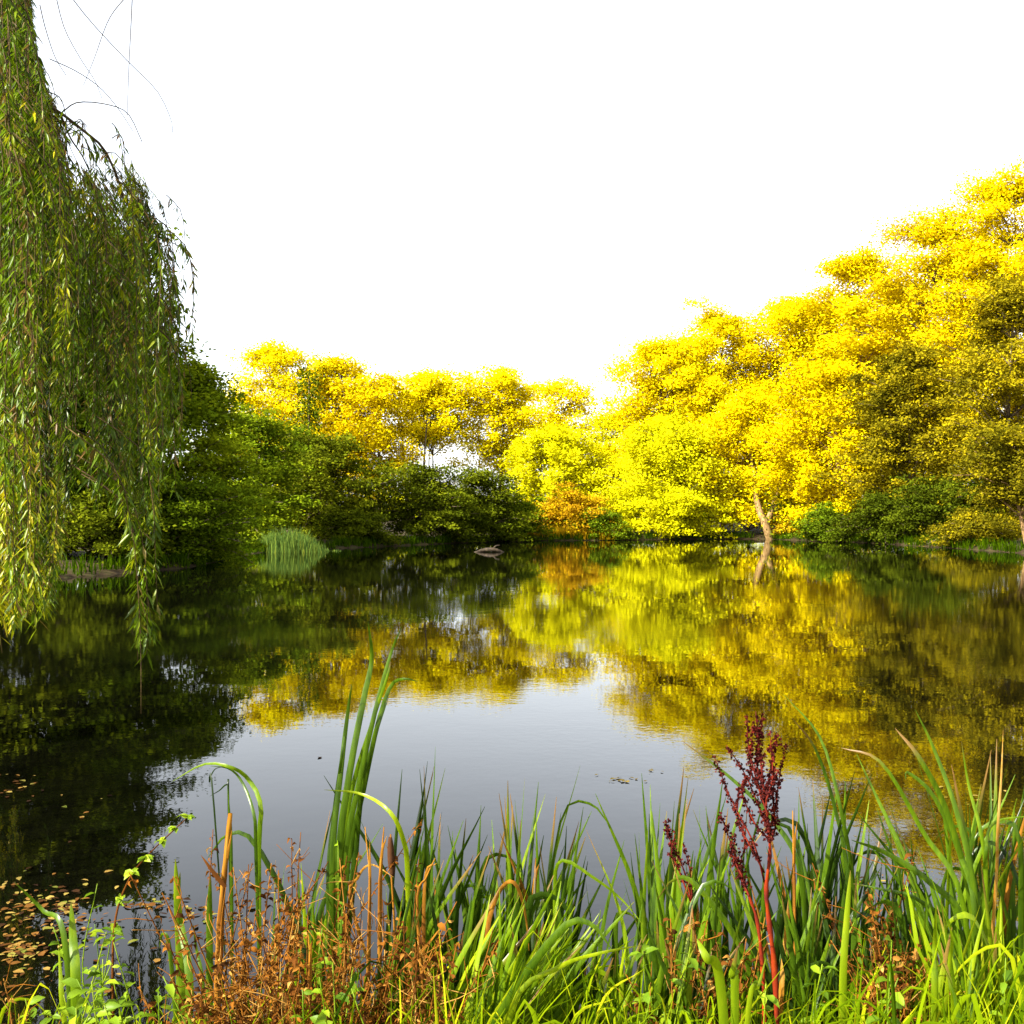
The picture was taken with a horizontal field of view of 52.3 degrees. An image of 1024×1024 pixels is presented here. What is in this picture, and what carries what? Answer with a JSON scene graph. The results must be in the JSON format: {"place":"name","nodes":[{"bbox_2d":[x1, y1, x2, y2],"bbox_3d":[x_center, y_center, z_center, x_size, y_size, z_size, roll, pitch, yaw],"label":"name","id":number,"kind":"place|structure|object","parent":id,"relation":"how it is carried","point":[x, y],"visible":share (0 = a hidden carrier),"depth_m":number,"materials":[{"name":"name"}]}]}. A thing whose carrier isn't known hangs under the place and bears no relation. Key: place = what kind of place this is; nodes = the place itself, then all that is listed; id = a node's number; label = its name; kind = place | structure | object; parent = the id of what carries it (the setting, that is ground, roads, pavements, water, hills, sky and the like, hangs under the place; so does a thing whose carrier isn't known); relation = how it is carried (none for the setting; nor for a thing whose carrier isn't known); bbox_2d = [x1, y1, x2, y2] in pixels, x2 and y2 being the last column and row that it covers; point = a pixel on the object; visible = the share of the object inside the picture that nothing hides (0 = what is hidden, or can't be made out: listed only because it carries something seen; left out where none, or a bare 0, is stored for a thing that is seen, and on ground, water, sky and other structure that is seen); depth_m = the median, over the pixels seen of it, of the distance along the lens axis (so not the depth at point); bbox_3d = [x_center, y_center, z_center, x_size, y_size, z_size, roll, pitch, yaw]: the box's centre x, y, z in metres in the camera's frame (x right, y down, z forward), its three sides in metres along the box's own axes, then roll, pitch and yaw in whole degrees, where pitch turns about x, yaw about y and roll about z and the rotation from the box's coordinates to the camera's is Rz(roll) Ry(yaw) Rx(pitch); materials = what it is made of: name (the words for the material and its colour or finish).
{"place":"outdoors","nodes":[
{"label":"outdoors","id":0,"kind":"place"},
{"bbox_2d":[0,539,1023,1023],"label":"pond water","id":1,"kind":"structure","parent":0,"point":[552,667],"depth_m":10.46,"materials":[{"name":"black liquid"}]},
{"bbox_2d":[254,523,340,552],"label":"reed bed","id":2,"kind":"object","parent":1,"relation":"on","point":[291,542],"visible":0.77,"depth_m":51.67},
{"bbox_2d":[0,590,1005,992],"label":"floating leaves","id":3,"kind":"object","parent":1,"relation":"on","point":[24,952],"visible":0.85,"depth_m":5.13,"materials":[{"name":"brown plant"}]},
{"bbox_2d":[500,797,605,942],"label":"cattail","id":4,"kind":"object","parent":1,"relation":"in","point":[551,864],"visible":0.3,"depth_m":4.19},
{"bbox_2d":[31,0,1023,505],"label":"sky","id":5,"kind":"structure","parent":0,"point":[538,187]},
{"bbox_2d":[42,508,1023,1023],"bbox_3d":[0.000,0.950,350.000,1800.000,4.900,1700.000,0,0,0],"label":"ground","id":6,"kind":"structure","parent":0,"point":[756,534],"depth_m":58.94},
{"bbox_2d":[15,883,80,1023],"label":"iris plant","id":7,"kind":"object","parent":6,"relation":"on","point":[71,960],"visible":0.88,"depth_m":3.17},
{"bbox_2d":[0,0,200,669],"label":"willow tree","id":8,"kind":"object","parent":6,"relation":"on","point":[42,253],"visible":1,"depth_m":5.43,"materials":[{"name":"green plant"}]},
{"bbox_2d":[33,473,193,567],"bbox_3d":[-13.995,0.307,35.745,5.421,3.376,4.920,0,0,0],"label":"shrub","id":9,"kind":"object","parent":6,"relation":"on","point":[86,531],"visible":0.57,"depth_m":35.28,"materials":[{"name":"green plant"}]},
{"bbox_2d":[42,223,230,556],"bbox_3d":[-15.054,-4.605,38.965,8.448,13.039,7.676,0,0,0],"label":"alder tree","id":10,"kind":"object","parent":6,"relation":"on","point":[195,421],"visible":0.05,"depth_m":38.73,"materials":[{"name":"green plant"}]},
{"bbox_2d":[159,859,193,1023],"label":"iris plant","id":11,"kind":"object","parent":6,"relation":"on","point":[184,967],"visible":0.69,"depth_m":3.20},
{"bbox_2d":[144,468,278,563],"bbox_3d":[-12.354,0.278,39.165,6.938,3.894,5.033,0,0,0],"label":"shrub","id":12,"kind":"object","parent":6,"relation":"on","point":[195,490],"visible":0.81,"depth_m":38.98,"materials":[{"name":"green plant"}]},
{"bbox_2d":[201,813,231,1022],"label":"dead stalk","id":13,"kind":"object","parent":6,"relation":"on","point":[222,880],"visible":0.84,"depth_m":3.09,"materials":[{"name":"brown plant"}]},
{"bbox_2d":[108,832,328,1023],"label":"dead weed","id":14,"kind":"object","parent":6,"relation":"on","point":[232,971],"visible":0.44,"depth_m":3.40,"materials":[{"name":"brown plant"}]},
{"bbox_2d":[173,762,263,1010],"bbox_3d":[-1.019,1.393,3.640,0.329,1.045,0.068,0,0,13],"label":"cattail","id":15,"kind":"object","parent":6,"relation":"on","point":[257,842],"visible":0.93,"depth_m":3.61},
{"bbox_2d":[158,354,293,560],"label":"alder tree","id":16,"kind":"object","parent":6,"relation":"on","point":[205,377],"visible":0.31,"depth_m":42.37,"materials":[{"name":"green plant"}]},
{"bbox_2d":[146,867,356,1023],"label":"dead weed","id":17,"kind":"object","parent":6,"relation":"on","point":[184,951],"visible":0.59,"depth_m":3.10,"materials":[{"name":"brown plant"}]},
{"bbox_2d":[177,400,329,539],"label":"alder tree","id":18,"kind":"object","parent":6,"relation":"on","point":[264,430],"visible":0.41,"depth_m":55.19,"materials":[{"name":"green plant"}]},
{"bbox_2d":[137,888,374,1023],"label":"dead weed","id":19,"kind":"object","parent":6,"relation":"on","point":[174,974],"visible":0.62,"depth_m":2.92,"materials":[{"name":"brown plant"}]},
{"bbox_2d":[223,334,329,486],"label":"alder tree","id":20,"kind":"object","parent":6,"relation":"on","point":[274,359],"visible":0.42,"depth_m":84.77,"materials":[{"name":"yellow plant"}]},
{"bbox_2d":[158,819,422,1023],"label":"dead weed","id":21,"kind":"object","parent":6,"relation":"on","point":[277,925],"visible":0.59,"depth_m":3.21,"materials":[{"name":"brown plant"}]},
{"bbox_2d":[209,813,382,963],"bbox_3d":[-0.879,1.645,4.231,0.703,0.956,0.229,0,0,-9],"label":"cattail","id":22,"kind":"object","parent":6,"relation":"on","point":[264,858],"visible":0.29,"depth_m":4.24},
{"bbox_2d":[286,355,330,517],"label":"ivy clad tree","id":23,"kind":"object","parent":6,"relation":"on","point":[309,412],"visible":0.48,"depth_m":76.80,"materials":[{"name":"green plant"}]},
{"bbox_2d":[197,935,433,1023],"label":"dead weed","id":24,"kind":"object","parent":6,"relation":"on","point":[292,988],"visible":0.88,"depth_m":2.80,"materials":[{"name":"brown plant"}]},
{"bbox_2d":[178,852,456,1023],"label":"dead weed","id":25,"kind":"object","parent":6,"relation":"on","point":[338,988],"visible":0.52,"depth_m":2.94,"materials":[{"name":"brown plant"}]},
{"bbox_2d":[247,413,413,539],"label":"alder tree","id":26,"kind":"object","parent":6,"relation":"on","point":[327,487],"visible":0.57,"depth_m":62.82,"materials":[{"name":"green plant"}]},
{"bbox_2d":[279,348,403,492],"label":"alder tree","id":27,"kind":"object","parent":6,"relation":"on","point":[337,365],"visible":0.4,"depth_m":82.86,"materials":[{"name":"yellow plant"}]},
{"bbox_2d":[248,859,462,1023],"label":"dead weed","id":28,"kind":"object","parent":6,"relation":"on","point":[386,985],"visible":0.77,"depth_m":2.90,"materials":[{"name":"brown plant"}]},
{"bbox_2d":[310,499,405,545],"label":"shrub","id":29,"kind":"object","parent":6,"relation":"on","point":[368,524],"visible":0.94,"depth_m":60.20,"materials":[{"name":"green plant"}]},
{"bbox_2d":[329,790,410,1023],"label":"cattail","id":30,"kind":"object","parent":6,"relation":"on","point":[405,849],"visible":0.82,"depth_m":3.42},
{"bbox_2d":[326,623,417,978],"bbox_3d":[-0.471,1.115,3.499,0.314,1.508,0.117,0,0,0],"label":"cattail","id":31,"kind":"object","parent":6,"relation":"on","point":[346,835],"visible":0.85,"depth_m":3.47},
{"bbox_2d":[320,371,432,499],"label":"alder tree","id":32,"kind":"object","parent":6,"relation":"on","point":[382,392],"visible":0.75,"depth_m":81.16,"materials":[{"name":"yellow plant"}]},
{"bbox_2d":[301,857,456,1023],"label":"dead weed","id":33,"kind":"object","parent":6,"relation":"on","point":[440,925],"visible":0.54,"depth_m":3.07,"materials":[{"name":"brown plant"}]},
{"bbox_2d":[285,928,500,1023],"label":"dead weed","id":34,"kind":"object","parent":6,"relation":"on","point":[438,970],"visible":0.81,"depth_m":2.90,"materials":[{"name":"brown plant"}]},
{"bbox_2d":[304,905,494,1023],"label":"dead weed","id":35,"kind":"object","parent":6,"relation":"on","point":[410,965],"visible":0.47,"depth_m":3.09,"materials":[{"name":"brown plant"}]},
{"bbox_2d":[361,761,444,997],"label":"cattail","id":36,"kind":"object","parent":6,"relation":"on","point":[414,853],"visible":0.41,"depth_m":4.10},
{"bbox_2d":[324,763,484,992],"bbox_3d":[-0.417,1.448,4.006,0.634,1.092,0.250,0,0,0],"label":"cattail","id":37,"kind":"object","parent":6,"relation":"on","point":[429,861],"visible":0.38,"depth_m":4.00},
{"bbox_2d":[349,459,505,542],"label":"shrub","id":38,"kind":"object","parent":6,"relation":"on","point":[434,517],"visible":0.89,"depth_m":66.02,"materials":[{"name":"green plant"}]},
{"bbox_2d":[381,363,481,493],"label":"alder tree","id":39,"kind":"object","parent":6,"relation":"on","point":[436,393],"visible":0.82,"depth_m":88.95,"materials":[{"name":"yellow plant"}]},
{"bbox_2d":[386,837,480,1017],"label":"cattail","id":40,"kind":"object","parent":6,"relation":"on","point":[429,925],"visible":0.41,"depth_m":3.60},
{"bbox_2d":[427,821,498,999],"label":"cattail","id":41,"kind":"object","parent":6,"relation":"on","point":[454,917],"visible":0.41,"depth_m":4.08},
{"bbox_2d":[428,865,510,1016],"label":"cattail","id":42,"kind":"object","parent":6,"relation":"on","point":[466,935],"visible":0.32,"depth_m":3.40},
{"bbox_2d":[426,465,538,541],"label":"shrub","id":43,"kind":"object","parent":6,"relation":"on","point":[486,482],"visible":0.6,"depth_m":69.31,"materials":[{"name":"green plant"}]},
{"bbox_2d":[448,810,522,955],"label":"cattail","id":44,"kind":"object","parent":6,"relation":"on","point":[465,900],"visible":0.34,"depth_m":4.18},
{"bbox_2d":[434,362,548,486],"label":"alder tree","id":45,"kind":"object","parent":6,"relation":"on","point":[503,382],"visible":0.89,"depth_m":90.68,"materials":[{"name":"yellow plant"}]},
{"bbox_2d":[432,888,576,1023],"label":"cattail","id":46,"kind":"object","parent":6,"relation":"on","point":[461,987],"visible":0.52,"depth_m":3.17},
{"bbox_2d":[0,905,1023,1023],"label":"bank grass","id":47,"kind":"structure","parent":6,"relation":"on","point":[850,1016],"depth_m":2.82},
{"bbox_2d":[488,780,552,981],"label":"cattail","id":48,"kind":"object","parent":6,"relation":"on","point":[513,889],"visible":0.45,"depth_m":4.11},
{"bbox_2d":[33,529,1023,578],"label":"bank grass","id":49,"kind":"structure","parent":6,"relation":"on","point":[181,558],"depth_m":56.82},
{"bbox_2d":[462,883,611,1023],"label":"cattail","id":50,"kind":"object","parent":6,"relation":"on","point":[540,953],"visible":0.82,"depth_m":2.98},
{"bbox_2d":[484,875,617,1023],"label":"cattail","id":51,"kind":"object","parent":6,"relation":"on","point":[546,988],"visible":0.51,"depth_m":3.09},
{"bbox_2d":[502,374,609,471],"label":"alder tree","id":52,"kind":"object","parent":6,"relation":"on","point":[562,393],"visible":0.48,"depth_m":99.09,"materials":[{"name":"yellow plant"}]},
{"bbox_2d":[494,421,618,528],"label":"alder tree","id":53,"kind":"object","parent":6,"relation":"on","point":[558,447],"visible":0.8,"depth_m":84.67,"materials":[{"name":"yellow plant"}]},
{"bbox_2d":[510,882,633,1023],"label":"cattail","id":54,"kind":"object","parent":6,"relation":"on","point":[558,1010],"visible":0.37,"depth_m":3.21},
{"bbox_2d":[539,811,605,1002],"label":"cattail","id":55,"kind":"object","parent":6,"relation":"on","point":[569,899],"visible":0.47,"depth_m":3.99},
{"bbox_2d":[526,481,623,539],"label":"shrub","id":56,"kind":"object","parent":6,"relation":"on","point":[564,508],"visible":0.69,"depth_m":75.06,"materials":[{"name":"orange plant"}]},
{"bbox_2d":[570,406,653,522],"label":"alder tree","id":57,"kind":"object","parent":6,"relation":"on","point":[602,436],"visible":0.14,"depth_m":91.25,"materials":[{"name":"yellow plant"}]},
{"bbox_2d":[588,937,656,1023],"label":"cattail","id":58,"kind":"object","parent":6,"relation":"on","point":[620,977],"visible":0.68,"depth_m":3.10},
{"bbox_2d":[586,773,693,1008],"bbox_3d":[0.494,1.465,4.010,0.409,0.982,0.238,0,0,0],"label":"cattail","id":59,"kind":"object","parent":6,"relation":"on","point":[640,898],"visible":0.59,"depth_m":4.00},
{"bbox_2d":[578,332,726,497],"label":"alder tree","id":60,"kind":"object","parent":6,"relation":"on","point":[652,385],"visible":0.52,"depth_m":86.68,"materials":[{"name":"yellow plant"}]},
{"bbox_2d":[586,404,754,536],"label":"alder tree","id":61,"kind":"object","parent":6,"relation":"on","point":[667,437],"visible":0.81,"depth_m":78.23,"materials":[{"name":"yellow plant"}]},
{"bbox_2d":[618,481,746,538],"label":"shrub","id":62,"kind":"object","parent":6,"relation":"on","point":[670,523],"visible":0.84,"depth_m":76.43,"materials":[{"name":"yellow plant"}]},
{"bbox_2d":[623,861,743,1023],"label":"cattail","id":63,"kind":"object","parent":6,"relation":"on","point":[658,973],"visible":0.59,"depth_m":3.19},
{"bbox_2d":[643,768,725,1011],"bbox_3d":[0.649,1.438,3.924,0.395,0.961,0.228,0,0,-44],"label":"cattail","id":64,"kind":"object","parent":6,"relation":"on","point":[671,870],"visible":0.32,"depth_m":3.92},
{"bbox_2d":[645,905,748,1023],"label":"cattail","id":65,"kind":"object","parent":6,"relation":"on","point":[686,998],"visible":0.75,"depth_m":3.10},
{"bbox_2d":[652,781,748,976],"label":"cattail","id":66,"kind":"object","parent":6,"relation":"on","point":[675,894],"visible":0.43,"depth_m":3.58},
{"bbox_2d":[617,917,791,1023],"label":"dead weed","id":67,"kind":"object","parent":6,"relation":"on","point":[712,987],"visible":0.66,"depth_m":3.08,"materials":[{"name":"brown plant"}]},
{"bbox_2d":[657,847,770,1023],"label":"cattail","id":68,"kind":"object","parent":6,"relation":"on","point":[721,916],"visible":0.45,"depth_m":3.49},
{"bbox_2d":[668,784,762,982],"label":"cattail","id":69,"kind":"object","parent":6,"relation":"on","point":[710,871],"visible":0.39,"depth_m":3.87},
{"bbox_2d":[652,850,780,1023],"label":"cattail","id":70,"kind":"object","parent":6,"relation":"on","point":[695,992],"visible":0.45,"depth_m":3.22},
{"bbox_2d":[653,295,790,529],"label":"alder tree","id":71,"kind":"object","parent":6,"relation":"on","point":[713,323],"visible":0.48,"depth_m":86.30,"materials":[{"name":"yellow plant"}]},
{"bbox_2d":[697,939,765,1023],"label":"iris plant","id":72,"kind":"object","parent":6,"relation":"on","point":[714,962],"visible":1,"depth_m":2.69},
{"bbox_2d":[693,803,782,977],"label":"cattail","id":73,"kind":"object","parent":6,"relation":"on","point":[725,940],"visible":0.26,"depth_m":4.20},
{"bbox_2d":[717,812,766,1023],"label":"dock plant","id":74,"kind":"object","parent":6,"relation":"on","point":[735,861],"visible":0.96,"depth_m":3.05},
{"bbox_2d":[711,711,787,1023],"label":"dock plant","id":75,"kind":"object","parent":6,"relation":"on","point":[766,792],"visible":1,"depth_m":2.95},
{"bbox_2d":[683,383,818,532],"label":"alder tree","id":76,"kind":"object","parent":6,"relation":"on","point":[728,426],"visible":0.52,"depth_m":79.19,"materials":[{"name":"yellow plant"}]},
{"bbox_2d":[709,863,824,1023],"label":"cattail","id":77,"kind":"object","parent":6,"relation":"on","point":[780,940],"visible":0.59,"depth_m":3.29},
{"bbox_2d":[740,805,828,956],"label":"cattail","id":78,"kind":"object","parent":6,"relation":"on","point":[798,913],"visible":0.21,"depth_m":3.99},
{"bbox_2d":[710,293,871,509],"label":"alder tree","id":79,"kind":"object","parent":6,"relation":"on","point":[781,313],"visible":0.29,"depth_m":85.50,"materials":[{"name":"yellow plant"}]},
{"bbox_2d":[754,771,871,960],"bbox_3d":[1.087,1.405,3.872,0.424,1.037,0.407,0,0,27],"label":"cattail","id":80,"kind":"object","parent":6,"relation":"on","point":[830,867],"visible":0.45,"depth_m":3.87},
{"bbox_2d":[776,889,856,1023],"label":"cattail","id":81,"kind":"object","parent":6,"relation":"on","point":[802,974],"visible":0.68,"depth_m":3.19},
{"bbox_2d":[783,694,854,912],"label":"cattail","id":82,"kind":"object","parent":6,"relation":"on","point":[845,846],"visible":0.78,"depth_m":3.73},
{"bbox_2d":[784,501,860,541],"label":"shrub","id":83,"kind":"object","parent":6,"relation":"on","point":[821,512],"visible":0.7,"depth_m":70.13,"materials":[{"name":"green plant"}]},
{"bbox_2d":[737,354,927,533],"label":"alder tree","id":84,"kind":"object","parent":6,"relation":"on","point":[798,457],"visible":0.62,"depth_m":72.97,"materials":[{"name":"yellow plant"}]},
{"bbox_2d":[800,847,885,1023],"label":"cattail","id":85,"kind":"object","parent":6,"relation":"on","point":[833,953],"visible":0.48,"depth_m":3.27},
{"bbox_2d":[766,848,944,1023],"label":"dead weed","id":86,"kind":"object","parent":6,"relation":"on","point":[880,960],"visible":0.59,"depth_m":3.10,"materials":[{"name":"brown plant"}]},
{"bbox_2d":[774,235,947,484],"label":"alder tree","id":87,"kind":"object","parent":6,"relation":"on","point":[848,268],"visible":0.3,"depth_m":82.83,"materials":[{"name":"yellow plant"}]},
{"bbox_2d":[829,802,897,994],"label":"cattail","id":88,"kind":"object","parent":6,"relation":"on","point":[864,927],"visible":0.31,"depth_m":3.98},
{"bbox_2d":[810,487,933,543],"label":"shrub","id":89,"kind":"object","parent":6,"relation":"on","point":[870,514],"visible":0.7,"depth_m":65.34,"materials":[{"name":"green plant"}]},
{"bbox_2d":[802,338,976,537],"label":"alder tree","id":90,"kind":"object","parent":6,"relation":"on","point":[892,444],"visible":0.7,"depth_m":66.93,"materials":[{"name":"yellow plant"}]},
{"bbox_2d":[863,868,929,1022],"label":"cattail","id":91,"kind":"object","parent":6,"relation":"on","point":[903,928],"visible":0.46,"depth_m":3.20},
{"bbox_2d":[829,883,981,1022],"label":"dead weed","id":92,"kind":"object","parent":6,"relation":"on","point":[897,959],"visible":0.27,"depth_m":3.24,"materials":[{"name":"brown plant"}]},
{"bbox_2d":[827,193,1023,489],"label":"alder tree","id":93,"kind":"object","parent":6,"relation":"on","point":[925,233],"visible":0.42,"depth_m":79.03,"materials":[{"name":"yellow plant"}]},
{"bbox_2d":[843,710,1023,996],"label":"cattail","id":94,"kind":"object","parent":6,"relation":"on","point":[968,874],"visible":0.84,"depth_m":3.31},
{"bbox_2d":[857,755,1014,1001],"bbox_3d":[1.494,1.368,3.701,0.535,1.020,0.252,0,0,23],"label":"cattail","id":95,"kind":"object","parent":6,"relation":"on","point":[919,907],"visible":0.43,"depth_m":3.69},
{"bbox_2d":[855,753,1023,976],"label":"cattail","id":96,"kind":"object","parent":6,"relation":"on","point":[970,841],"visible":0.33,"depth_m":3.75},
{"bbox_2d":[868,471,1021,540],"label":"shrub","id":97,"kind":"object","parent":6,"relation":"on","point":[926,504],"visible":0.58,"depth_m":62.94,"materials":[{"name":"green plant"}]},
{"bbox_2d":[905,878,1007,1023],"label":"cattail","id":98,"kind":"object","parent":6,"relation":"on","point":[926,944],"visible":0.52,"depth_m":3.12},
{"bbox_2d":[907,504,1022,547],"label":"shrub","id":99,"kind":"object","parent":6,"relation":"on","point":[967,525],"visible":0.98,"depth_m":56.86,"materials":[{"name":"yellow plant"}]},
{"bbox_2d":[908,272,1023,532],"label":"alder tree","id":100,"kind":"object","parent":6,"relation":"on","point":[1008,298],"visible":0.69,"depth_m":62.62,"materials":[{"name":"yellow plant"}]},
{"bbox_2d":[918,155,1023,521],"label":"alder tree","id":101,"kind":"object","parent":6,"relation":"on","point":[995,197],"visible":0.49,"depth_m":75.42,"materials":[{"name":"yellow plant"}]},
{"bbox_2d":[929,756,1023,982],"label":"cattail","id":102,"kind":"object","parent":6,"relation":"on","point":[1004,886],"visible":0.23,"depth_m":3.89},
{"bbox_2d":[938,421,1023,542],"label":"alder tree","id":103,"kind":"object","parent":6,"relation":"on","point":[999,474],"visible":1,"depth_m":51.36,"materials":[{"name":"yellow plant"}]},
{"bbox_2d":[940,866,1023,1023],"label":"cattail","id":104,"kind":"object","parent":6,"relation":"on","point":[998,930],"visible":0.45,"depth_m":3.18},
{"bbox_2d":[972,818,1023,977],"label":"cattail","id":105,"kind":"object","parent":6,"relation":"on","point":[1019,883],"visible":0.37,"depth_m":3.79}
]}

